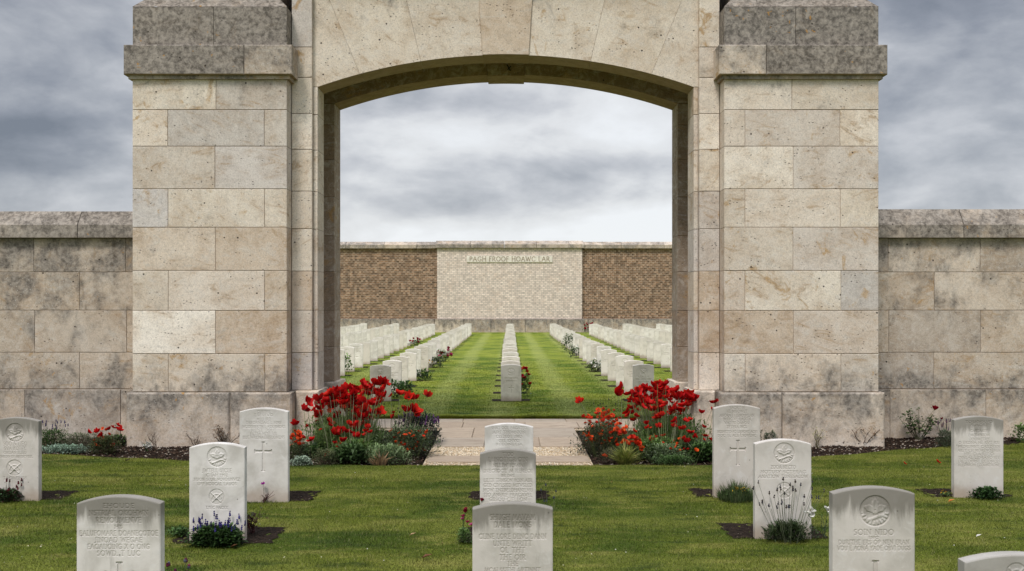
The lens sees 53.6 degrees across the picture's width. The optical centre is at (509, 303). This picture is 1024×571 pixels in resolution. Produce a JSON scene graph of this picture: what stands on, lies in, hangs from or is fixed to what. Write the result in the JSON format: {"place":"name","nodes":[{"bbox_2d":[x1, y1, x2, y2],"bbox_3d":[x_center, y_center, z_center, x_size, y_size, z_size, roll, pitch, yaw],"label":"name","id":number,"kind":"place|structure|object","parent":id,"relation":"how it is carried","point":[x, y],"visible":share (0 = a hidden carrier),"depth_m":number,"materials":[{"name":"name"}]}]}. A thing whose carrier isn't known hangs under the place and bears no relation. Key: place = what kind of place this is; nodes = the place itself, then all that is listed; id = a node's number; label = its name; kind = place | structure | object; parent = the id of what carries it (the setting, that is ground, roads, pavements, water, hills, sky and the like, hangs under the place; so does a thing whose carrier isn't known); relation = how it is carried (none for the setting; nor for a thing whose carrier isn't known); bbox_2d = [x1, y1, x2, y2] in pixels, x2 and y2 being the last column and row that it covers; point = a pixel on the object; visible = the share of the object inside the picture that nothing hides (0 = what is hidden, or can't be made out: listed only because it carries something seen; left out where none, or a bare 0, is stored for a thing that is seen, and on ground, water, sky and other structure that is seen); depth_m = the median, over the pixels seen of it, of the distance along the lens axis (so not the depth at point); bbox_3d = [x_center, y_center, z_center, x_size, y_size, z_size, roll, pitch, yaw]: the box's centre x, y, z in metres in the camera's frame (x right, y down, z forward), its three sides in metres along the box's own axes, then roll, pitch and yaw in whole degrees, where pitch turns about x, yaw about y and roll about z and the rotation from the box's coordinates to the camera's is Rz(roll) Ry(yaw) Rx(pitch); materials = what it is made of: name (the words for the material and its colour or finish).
{"place":"outdoors","nodes":[
{"label":"outdoors","id":0,"kind":"place"},
{"bbox_2d":[340,332,671,418],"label":"lawn","id":1,"kind":"structure","parent":0,"point":[532,347],"depth_m":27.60,"materials":[{"name":"green plant"}]},
{"bbox_2d":[347,341,422,375],"bbox_3d":[-4.678,1.922,41.133,0.820,0.001,42.311,0,0,0],"label":"soil strip","id":2,"kind":"object","parent":1,"relation":"on","point":[378,360],"visible":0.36,"depth_m":32.53,"materials":[{"name":"brown soil"}]},
{"bbox_2d":[340,349,344,375],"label":"headstone","id":3,"kind":"object","parent":2,"relation":"on","point":[342,362],"visible":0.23,"depth_m":27.00,"materials":[{"name":"stone"}]},
{"bbox_2d":[340,347,354,371],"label":"headstone","id":4,"kind":"object","parent":2,"relation":"on","point":[349,350],"visible":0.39,"depth_m":28.74,"materials":[{"name":"stone"}]},
{"bbox_2d":[349,344,362,367],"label":"headstone","id":5,"kind":"object","parent":2,"relation":"on","point":[358,355],"visible":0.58,"depth_m":30.48,"materials":[{"name":"stone"}]},
{"bbox_2d":[357,342,369,363],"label":"headstone","id":6,"kind":"object","parent":2,"relation":"on","point":[366,352],"visible":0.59,"depth_m":32.20,"materials":[{"name":"stone"}]},
{"bbox_2d":[365,340,377,360],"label":"headstone","id":7,"kind":"object","parent":2,"relation":"on","point":[373,350],"visible":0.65,"depth_m":33.96,"materials":[{"name":"stone"}]},
{"bbox_2d":[372,337,383,357],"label":"headstone","id":8,"kind":"object","parent":2,"relation":"on","point":[380,340],"visible":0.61,"depth_m":35.70,"materials":[{"name":"stone"}]},
{"bbox_2d":[381,336,389,355],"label":"headstone","id":9,"kind":"object","parent":2,"relation":"on","point":[386,346],"visible":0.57,"depth_m":37.47,"materials":[{"name":"stone"}]},
{"bbox_2d":[391,379,408,396],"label":"grave plant","id":10,"kind":"object","parent":1,"relation":"on","point":[398,385],"visible":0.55,"depth_m":20.79,"materials":[{"name":"green plant"}]},
{"bbox_2d":[392,345,462,400],"bbox_3d":[-2.540,1.922,41.151,0.815,0.001,42.342,0,0,0],"label":"soil strip","id":11,"kind":"object","parent":1,"relation":"on","point":[420,380],"visible":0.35,"depth_m":25.34,"materials":[{"name":"brown soil"}]},
{"bbox_2d":[370,365,390,400],"bbox_3d":[-2.552,1.570,20.036,0.411,0.720,0.085,0,0,0],"label":"headstone","id":12,"kind":"object","parent":11,"relation":"on","point":[376,371],"visible":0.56,"depth_m":20.00,"materials":[{"name":"stone"}]},
{"bbox_2d":[383,360,401,393],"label":"headstone","id":13,"kind":"object","parent":11,"relation":"on","point":[396,369],"visible":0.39,"depth_m":21.71,"materials":[{"name":"stone"}]},
{"bbox_2d":[390,356,407,382],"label":"headstone","id":14,"kind":"object","parent":11,"relation":"on","point":[404,360],"visible":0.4,"depth_m":23.45,"materials":[{"name":"stone"}]},
{"bbox_2d":[400,352,416,380],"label":"headstone","id":15,"kind":"object","parent":11,"relation":"on","point":[412,366],"visible":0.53,"depth_m":25.25,"materials":[{"name":"stone"}]},
{"bbox_2d":[405,349,420,375],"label":"headstone","id":16,"kind":"object","parent":11,"relation":"on","point":[417,352],"visible":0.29,"depth_m":26.95,"materials":[{"name":"stone"}]},
{"bbox_2d":[414,346,427,371],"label":"headstone","id":17,"kind":"object","parent":11,"relation":"on","point":[424,357],"visible":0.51,"depth_m":28.75,"materials":[{"name":"stone"}]},
{"bbox_2d":[437,346,453,361],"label":"grave plant","id":18,"kind":"object","parent":1,"relation":"on","point":[443,353],"visible":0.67,"depth_m":33.45,"materials":[{"name":"green plant"}]},
{"bbox_2d":[348,413,645,416],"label":"grass","id":19,"kind":"structure","parent":1,"relation":"on","point":[509,415],"depth_m":17.22,"materials":[{"name":"green plant"}]},
{"bbox_2d":[492,341,529,400],"bbox_3d":[0.033,1.922,41.135,0.818,0.001,42.310,0,0,0],"label":"soil strip","id":20,"kind":"object","parent":1,"relation":"on","point":[500,385],"visible":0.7,"depth_m":23.50,"materials":[{"name":"brown soil"}]},
{"bbox_2d":[501,364,520,400],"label":"headstone","id":21,"kind":"object","parent":20,"relation":"on","point":[510,382],"visible":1,"depth_m":20.00,"materials":[{"name":"stone"}]},
{"bbox_2d":[521,366,532,395],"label":"grave plant","id":22,"kind":"object","parent":1,"relation":"on","point":[524,377],"visible":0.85,"depth_m":21.03,"materials":[{"name":"green plant"}]},
{"bbox_2d":[555,341,627,400],"bbox_3d":[2.657,1.922,41.181,0.823,0.001,42.402,0,0,0],"label":"soil strip","id":23,"kind":"object","parent":1,"relation":"on","point":[595,370],"visible":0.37,"depth_m":26.39,"materials":[{"name":"brown soil"}]},
{"bbox_2d":[601,349,616,375],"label":"headstone","id":24,"kind":"object","parent":23,"relation":"on","point":[604,361],"visible":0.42,"depth_m":27.00,"materials":[{"name":"stone"}]},
{"bbox_2d":[608,352,623,380],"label":"headstone","id":25,"kind":"object","parent":23,"relation":"on","point":[612,366],"visible":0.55,"depth_m":25.27,"materials":[{"name":"stone"}]},
{"bbox_2d":[616,355,633,386],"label":"headstone","id":26,"kind":"object","parent":23,"relation":"on","point":[620,359],"visible":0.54,"depth_m":23.48,"materials":[{"name":"stone"}]},
{"bbox_2d":[624,360,643,392],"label":"headstone","id":27,"kind":"object","parent":23,"relation":"on","point":[628,375],"visible":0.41,"depth_m":21.73,"materials":[{"name":"stone"}]},
{"bbox_2d":[633,364,653,395],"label":"headstone","id":28,"kind":"object","parent":23,"relation":"on","point":[643,373],"visible":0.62,"depth_m":19.99,"materials":[{"name":"stone"}]},
{"bbox_2d":[601,341,669,370],"bbox_3d":[4.880,1.922,41.152,0.810,0.001,42.352,0,0,1],"label":"soil strip","id":29,"kind":"object","parent":1,"relation":"on","point":[643,360],"visible":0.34,"depth_m":34.25,"materials":[{"name":"brown soil"}]},
{"bbox_2d":[634,336,643,355],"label":"headstone","id":30,"kind":"object","parent":29,"relation":"on","point":[636,345],"visible":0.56,"depth_m":37.47,"materials":[{"name":"stone"}]},
{"bbox_2d":[640,337,651,357],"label":"headstone","id":31,"kind":"object","parent":29,"relation":"on","point":[643,347],"visible":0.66,"depth_m":35.74,"materials":[{"name":"stone"}]},
{"bbox_2d":[647,340,658,360],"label":"headstone","id":32,"kind":"object","parent":29,"relation":"on","point":[650,350],"visible":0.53,"depth_m":34.03,"materials":[{"name":"stone"}]},
{"bbox_2d":[653,342,666,363],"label":"headstone","id":33,"kind":"object","parent":29,"relation":"on","point":[656,352],"visible":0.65,"depth_m":32.26,"materials":[{"name":"stone"}]},
{"bbox_2d":[661,344,672,367],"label":"headstone","id":34,"kind":"object","parent":29,"relation":"on","point":[665,355],"visible":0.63,"depth_m":30.43,"materials":[{"name":"stone"}]},
{"bbox_2d":[379,430,632,432],"bbox_3d":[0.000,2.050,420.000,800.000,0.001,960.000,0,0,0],"label":"ground","id":35,"kind":"structure","parent":0,"point":[575,430],"depth_m":16.37,"materials":[{"name":"brown soil"}]},
{"bbox_2d":[124,0,886,447],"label":"stone gateway","id":36,"kind":"object","parent":35,"relation":"on","point":[240,104],"visible":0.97,"depth_m":13.84,"materials":[{"name":"stone"}]},
{"bbox_2d":[340,241,672,331],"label":"memorial wall","id":37,"kind":"structure","parent":35,"relation":"on","point":[499,286],"depth_m":68.48,"materials":[{"name":"brown stone"}]},
{"bbox_2d":[878,209,1023,437],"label":"boundary wall","id":38,"kind":"structure","parent":35,"relation":"on","point":[951,313],"depth_m":14.60,"materials":[{"name":"stone"}]},
{"bbox_2d":[381,419,631,464],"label":"gravel path","id":39,"kind":"structure","parent":0,"point":[536,452],"depth_m":13.11,"materials":[{"name":"beige gravel"}]},
{"bbox_2d":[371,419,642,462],"bbox_3d":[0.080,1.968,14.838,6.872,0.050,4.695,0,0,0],"label":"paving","id":40,"kind":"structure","parent":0,"point":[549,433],"depth_m":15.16,"materials":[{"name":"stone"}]},
{"bbox_2d":[0,440,1023,570],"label":"lawn","id":41,"kind":"structure","parent":0,"point":[421,540],"depth_m":9.06,"materials":[{"name":"green plant"}]},
{"bbox_2d":[0,478,22,501],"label":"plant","id":42,"kind":"object","parent":41,"relation":"on","point":[8,493],"visible":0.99,"depth_m":9.84,"materials":[{"name":"green plant"}]},
{"bbox_2d":[0,417,41,500],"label":"headstone","id":43,"kind":"object","parent":41,"relation":"on","point":[20,447],"visible":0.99,"depth_m":9.91,"materials":[{"name":"stone"}]},
{"bbox_2d":[42,490,77,499],"bbox_3d":[-4.822,1.923,10.191,0.831,0.020,0.477,0,0,0],"label":"soil patch","id":44,"kind":"object","parent":41,"relation":"on","point":[50,494],"visible":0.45,"depth_m":10.23,"materials":[{"name":"brown soil"}]},
{"bbox_2d":[0,211,133,438],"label":"boundary wall","id":45,"kind":"structure","parent":41,"relation":"on","point":[66,316],"depth_m":14.60,"materials":[{"name":"stone"}]},
{"bbox_2d":[77,494,164,570],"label":"headstone","id":46,"kind":"object","parent":41,"relation":"on","point":[120,532],"visible":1,"depth_m":5.94,"materials":[{"name":"stone"}]},
{"bbox_2d":[179,511,247,547],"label":"lavender plant","id":47,"kind":"object","parent":41,"relation":"on","point":[212,534],"visible":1,"depth_m":8.02,"materials":[{"name":"green plant"}]},
{"bbox_2d":[172,527,286,543],"bbox_3d":[-2.327,1.924,8.439,0.855,0.022,0.604,0,0,0],"label":"soil patch","id":48,"kind":"object","parent":41,"relation":"on","point":[258,535],"visible":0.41,"depth_m":8.40,"materials":[{"name":"brown soil"}]},
{"bbox_2d":[166,525,188,536],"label":"leafy plant","id":49,"kind":"object","parent":48,"relation":"on","point":[180,530],"visible":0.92,"depth_m":8.39,"materials":[{"name":"green plant"}]},
{"bbox_2d":[189,442,246,540],"bbox_3d":[-2.375,1.532,8.259,0.450,0.797,0.084,0,0,0],"label":"headstone","id":50,"kind":"object","parent":48,"relation":"on","point":[218,478],"visible":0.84,"depth_m":8.22,"materials":[{"name":"stone"}]},
{"bbox_2d":[247,507,268,532],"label":"heuchera plant","id":51,"kind":"object","parent":48,"relation":"on","point":[250,521],"visible":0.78,"depth_m":8.46,"materials":[{"name":"green plant"}]},
{"bbox_2d":[240,407,289,501],"bbox_3d":[-2.388,1.472,9.883,0.472,0.915,0.076,0,0,0],"label":"headstone","id":52,"kind":"object","parent":41,"relation":"on","point":[265,435],"visible":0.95,"depth_m":9.85,"materials":[{"name":"stone"}]},
{"bbox_2d":[289,490,321,501],"bbox_3d":[-2.235,1.924,10.151,0.622,0.021,0.557,0,0,0],"label":"soil patch","id":53,"kind":"object","parent":41,"relation":"on","point":[300,495],"visible":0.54,"depth_m":10.14,"materials":[{"name":"brown soil"}]},
{"bbox_2d":[456,498,483,543],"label":"pink flower","id":54,"kind":"object","parent":41,"relation":"on","point":[463,532],"visible":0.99,"depth_m":8.15,"materials":[{"name":"green plant"}]},
{"bbox_2d":[480,448,535,504],"bbox_3d":[-0.014,1.552,8.193,0.450,0.757,0.076,0,0,0],"label":"headstone","id":55,"kind":"object","parent":41,"relation":"on","point":[507,474],"visible":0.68,"depth_m":8.15,"materials":[{"name":"stone"}]},
{"bbox_2d":[485,423,532,451],"bbox_3d":[-0.006,1.554,9.986,0.476,0.753,0.076,0,0,0],"label":"headstone","id":56,"kind":"object","parent":41,"relation":"on","point":[509,435],"visible":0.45,"depth_m":9.95,"materials":[{"name":"stone"}]},
{"bbox_2d":[468,490,549,499],"bbox_3d":[-0.005,1.925,10.191,0.826,0.023,0.477,0,0,0],"label":"soil patch","id":57,"kind":"object","parent":41,"relation":"on","point":[476,495],"visible":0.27,"depth_m":10.15,"materials":[{"name":"brown soil"}]},
{"bbox_2d":[472,501,552,570],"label":"headstone","id":58,"kind":"object","parent":41,"relation":"on","point":[512,535],"visible":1,"depth_m":5.97,"materials":[{"name":"stone"}]},
{"bbox_2d":[689,488,711,496],"bbox_3d":[2.166,1.926,10.320,0.644,0.022,0.459,0,0,0],"label":"soil patch","id":59,"kind":"object","parent":41,"relation":"on","point":[700,492],"visible":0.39,"depth_m":10.36,"materials":[{"name":"brown soil"}]},
{"bbox_2d":[714,477,752,502],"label":"rosemary bush","id":60,"kind":"object","parent":41,"relation":"on","point":[735,493],"visible":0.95,"depth_m":9.88,"materials":[{"name":"green plant"}]},
{"bbox_2d":[712,404,759,497],"bbox_3d":[2.261,1.468,10.112,0.461,0.924,0.076,0,0,0],"label":"headstone","id":61,"kind":"object","parent":41,"relation":"on","point":[735,432],"visible":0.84,"depth_m":10.07,"materials":[{"name":"stone"}]},
{"bbox_2d":[715,522,827,538],"bbox_3d":[2.217,1.926,8.597,0.827,0.024,0.587,0,0,0],"label":"soil patch","id":62,"kind":"object","parent":41,"relation":"on","point":[734,530],"visible":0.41,"depth_m":8.60,"materials":[{"name":"brown soil"}]},
{"bbox_2d":[753,438,810,538],"bbox_3d":[2.244,1.522,8.342,0.461,0.815,0.084,0,0,0],"label":"headstone","id":63,"kind":"object","parent":41,"relation":"on","point":[775,461],"visible":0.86,"depth_m":8.31,"materials":[{"name":"stone"}]},
{"bbox_2d":[752,477,824,543],"bbox_3d":[2.276,1.664,8.216,0.575,0.534,0.420,0,0,0],"label":"lavender plant","id":64,"kind":"object","parent":41,"relation":"on","point":[781,531],"visible":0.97,"depth_m":8.19,"materials":[{"name":"green plant"}]},
{"bbox_2d":[829,485,914,570],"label":"headstone","id":65,"kind":"object","parent":41,"relation":"on","point":[871,527],"visible":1,"depth_m":6.03,"materials":[{"name":"stone"}]},
{"bbox_2d":[915,488,1011,496],"bbox_3d":[4.622,1.922,10.320,0.857,0.026,0.459,0,0,0],"label":"soil patch","id":66,"kind":"object","parent":41,"relation":"on","point":[936,492],"visible":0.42,"depth_m":10.36,"materials":[{"name":"brown soil"}]},
{"bbox_2d":[951,416,1002,497],"bbox_3d":[4.669,1.526,10.118,0.489,0.808,0.076,0,0,0],"label":"headstone","id":67,"kind":"object","parent":41,"relation":"on","point":[976,451],"visible":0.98,"depth_m":10.08,"materials":[{"name":"stone"}]},
{"bbox_2d":[966,486,1006,499],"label":"plant","id":68,"kind":"object","parent":41,"relation":"on","point":[989,492],"visible":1,"depth_m":9.98,"materials":[{"name":"green plant"}]},
{"bbox_2d":[958,551,1023,570],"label":"headstone","id":69,"kind":"object","parent":41,"relation":"on","point":[1002,561],"visible":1,"depth_m":4.58,"materials":[{"name":"stone"}]},
{"bbox_2d":[0,0,1023,241],"label":"sky","id":70,"kind":"structure","parent":0,"point":[472,161],"materials":[{"name":"grey"}]},
{"bbox_2d":[42,431,1023,465],"bbox_3d":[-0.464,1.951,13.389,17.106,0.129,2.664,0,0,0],"label":"bark mulch","id":71,"kind":"object","parent":0,"point":[847,449],"visible":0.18,"depth_m":13.31,"materials":[{"name":"brown soil"}]},
{"bbox_2d":[42,420,75,447],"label":"lavender plant","id":72,"kind":"object","parent":71,"relation":"on","point":[48,434],"visible":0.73,"depth_m":13.77,"materials":[{"name":"green plant"}]},
{"bbox_2d":[42,443,91,453],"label":"silver ragwort","id":73,"kind":"object","parent":71,"relation":"on","point":[66,447],"visible":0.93,"depth_m":13.25,"materials":[{"name":"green plant"}]},
{"bbox_2d":[44,431,119,448],"bbox_3d":[-5.773,1.844,13.683,0.964,0.239,0.406,0,0,12],"label":"heather mound","id":74,"kind":"object","parent":71,"relation":"on","point":[84,436],"visible":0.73,"depth_m":13.65,"materials":[{"name":"green plant"}]},
{"bbox_2d":[85,423,123,454],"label":"poppy plant","id":75,"kind":"object","parent":71,"relation":"on","point":[103,444],"visible":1,"depth_m":13.19,"materials":[{"name":"green plant"}]},
{"bbox_2d":[290,429,310,459],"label":"geum plant","id":76,"kind":"object","parent":71,"relation":"on","point":[299,437],"visible":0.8,"depth_m":12.77,"materials":[{"name":"green plant"}]},
{"bbox_2d":[290,455,312,466],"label":"silver ragwort","id":77,"kind":"object","parent":71,"relation":"on","point":[304,459],"visible":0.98,"depth_m":12.10,"materials":[{"name":"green plant"}]},
{"bbox_2d":[290,395,326,457],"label":"poppy plant","id":78,"kind":"object","parent":71,"relation":"on","point":[309,400],"visible":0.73,"depth_m":12.97,"materials":[{"name":"red plant"}]},
{"bbox_2d":[311,448,339,464],"bbox_3d":[-2.242,1.855,12.302,0.358,0.210,0.324,0,0,-33],"label":"heather mound","id":79,"kind":"object","parent":71,"relation":"on","point":[323,454],"visible":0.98,"depth_m":12.29,"materials":[{"name":"green plant"}]},
{"bbox_2d":[292,378,385,444],"bbox_3d":[-2.331,1.552,13.758,1.346,1.102,0.876,0,0,0],"label":"poppy plant","id":80,"kind":"object","parent":71,"relation":"on","point":[325,418],"visible":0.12,"depth_m":13.72,"materials":[{"name":"red plant"}]},
{"bbox_2d":[321,440,377,463],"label":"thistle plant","id":81,"kind":"object","parent":71,"relation":"on","point":[344,450],"visible":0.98,"depth_m":12.39,"materials":[{"name":"green plant"}]},
{"bbox_2d":[307,375,394,455],"bbox_3d":[-2.114,1.473,13.182,1.229,1.090,1.181,0,0,-32],"label":"poppy plant","id":82,"kind":"object","parent":71,"relation":"on","point":[341,395],"visible":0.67,"depth_m":13.10,"materials":[{"name":"red plant"}]},
{"bbox_2d":[321,419,382,463],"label":"poppy plant","id":83,"kind":"object","parent":71,"relation":"on","point":[346,430],"visible":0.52,"depth_m":12.68,"materials":[{"name":"green plant"}]},
{"bbox_2d":[370,451,391,465],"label":"withered plant","id":84,"kind":"object","parent":71,"relation":"on","point":[380,461],"visible":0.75,"depth_m":12.14,"materials":[{"name":"brown plant"}]},
{"bbox_2d":[360,443,414,464],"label":"sage plant","id":85,"kind":"object","parent":71,"relation":"on","point":[387,449],"visible":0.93,"depth_m":12.36,"materials":[{"name":"green plant"}]},
{"bbox_2d":[372,423,443,459],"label":"geum plant","id":86,"kind":"object","parent":71,"relation":"on","point":[402,432],"visible":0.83,"depth_m":12.93,"materials":[{"name":"green plant"}]},
{"bbox_2d":[385,389,432,446],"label":"poppy plant","id":87,"kind":"object","parent":71,"relation":"on","point":[416,409],"visible":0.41,"depth_m":13.60,"materials":[{"name":"red plant"}]},
{"bbox_2d":[394,411,445,445],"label":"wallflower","id":88,"kind":"object","parent":71,"relation":"on","point":[426,422],"visible":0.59,"depth_m":14.05,"materials":[{"name":"green plant"}]},
{"bbox_2d":[569,414,633,458],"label":"geum plant","id":89,"kind":"object","parent":71,"relation":"on","point":[593,437],"visible":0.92,"depth_m":13.10,"materials":[{"name":"green plant"}]},
{"bbox_2d":[593,407,617,439],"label":"geum plant","id":90,"kind":"object","parent":71,"relation":"on","point":[603,413],"visible":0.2,"depth_m":13.96,"materials":[{"name":"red plant"}]},
{"bbox_2d":[575,381,636,447],"bbox_3d":[1.399,1.522,13.485,1.086,0.938,0.531,0,0,-45],"label":"poppy plant","id":91,"kind":"object","parent":71,"relation":"on","point":[618,391],"visible":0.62,"depth_m":13.73,"materials":[{"name":"red plant"}]},
{"bbox_2d":[607,440,642,464],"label":"iris tuft","id":92,"kind":"object","parent":71,"relation":"on","point":[626,457],"visible":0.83,"depth_m":12.26,"materials":[{"name":"green plant"}]},
{"bbox_2d":[612,425,643,464],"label":"geum plant","id":93,"kind":"object","parent":71,"relation":"on","point":[636,442],"visible":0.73,"depth_m":12.66,"materials":[{"name":"green plant"}]},
{"bbox_2d":[603,427,711,464],"bbox_3d":[1.827,1.752,12.558,1.372,0.479,0.629,0,0,0],"label":"geum plant","id":94,"kind":"object","parent":71,"relation":"on","point":[666,453],"visible":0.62,"depth_m":12.49,"materials":[{"name":"green plant"}]},
{"bbox_2d":[631,411,694,462],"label":"poppy plant","id":95,"kind":"object","parent":71,"relation":"on","point":[648,440],"visible":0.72,"depth_m":12.74,"materials":[{"name":"green plant"}]},
{"bbox_2d":[643,442,684,462],"bbox_3d":[1.911,1.845,12.650,0.528,0.236,0.419,0,0,-28],"label":"sage mound","id":96,"kind":"object","parent":71,"relation":"on","point":[659,445],"visible":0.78,"depth_m":12.61,"materials":[{"name":"green plant"}]},
{"bbox_2d":[621,379,710,455],"bbox_3d":[2.058,1.484,13.344,1.347,1.014,1.340,0,0,0],"label":"poppy plant","id":97,"kind":"object","parent":71,"relation":"on","point":[668,393],"visible":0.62,"depth_m":13.20,"materials":[{"name":"red plant"}]},
{"bbox_2d":[624,385,711,442],"bbox_3d":[2.141,1.529,13.861,1.376,0.924,0.798,0,0,0],"label":"poppy plant","id":98,"kind":"object","parent":71,"relation":"on","point":[672,402],"visible":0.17,"depth_m":13.84,"materials":[{"name":"red plant"}]},
{"bbox_2d":[651,454,695,465],"bbox_3d":[1.976,1.886,12.306,0.587,0.147,0.305,0,0,-10],"label":"green cushion","id":99,"kind":"object","parent":71,"relation":"on","point":[671,457],"visible":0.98,"depth_m":12.29,"materials":[{"name":"green plant"}]},
{"bbox_2d":[650,398,718,458],"bbox_3d":[2.318,1.600,12.904,0.942,0.786,0.581,0,0,-21],"label":"poppy plant","id":100,"kind":"object","parent":71,"relation":"on","point":[687,441],"visible":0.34,"depth_m":12.92,"materials":[{"name":"red plant"}]},
{"bbox_2d":[687,440,711,461],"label":"leafy plant","id":101,"kind":"object","parent":71,"relation":"on","point":[706,451],"visible":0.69,"depth_m":12.59,"materials":[{"name":"green plant"}]},
{"bbox_2d":[898,405,942,439],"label":"rose bush","id":102,"kind":"object","parent":71,"relation":"on","point":[918,420],"visible":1,"depth_m":14.32,"materials":[{"name":"green plant"}]},
{"bbox_2d":[932,418,950,447],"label":"lavender plant","id":103,"kind":"object","parent":71,"relation":"on","point":[945,436],"visible":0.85,"depth_m":13.66,"materials":[{"name":"green plant"}]},
{"bbox_2d":[1010,422,1023,441],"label":"leafy plant","id":104,"kind":"object","parent":71,"relation":"on","point":[1020,427],"visible":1,"depth_m":14.10,"materials":[{"name":"green plant"}]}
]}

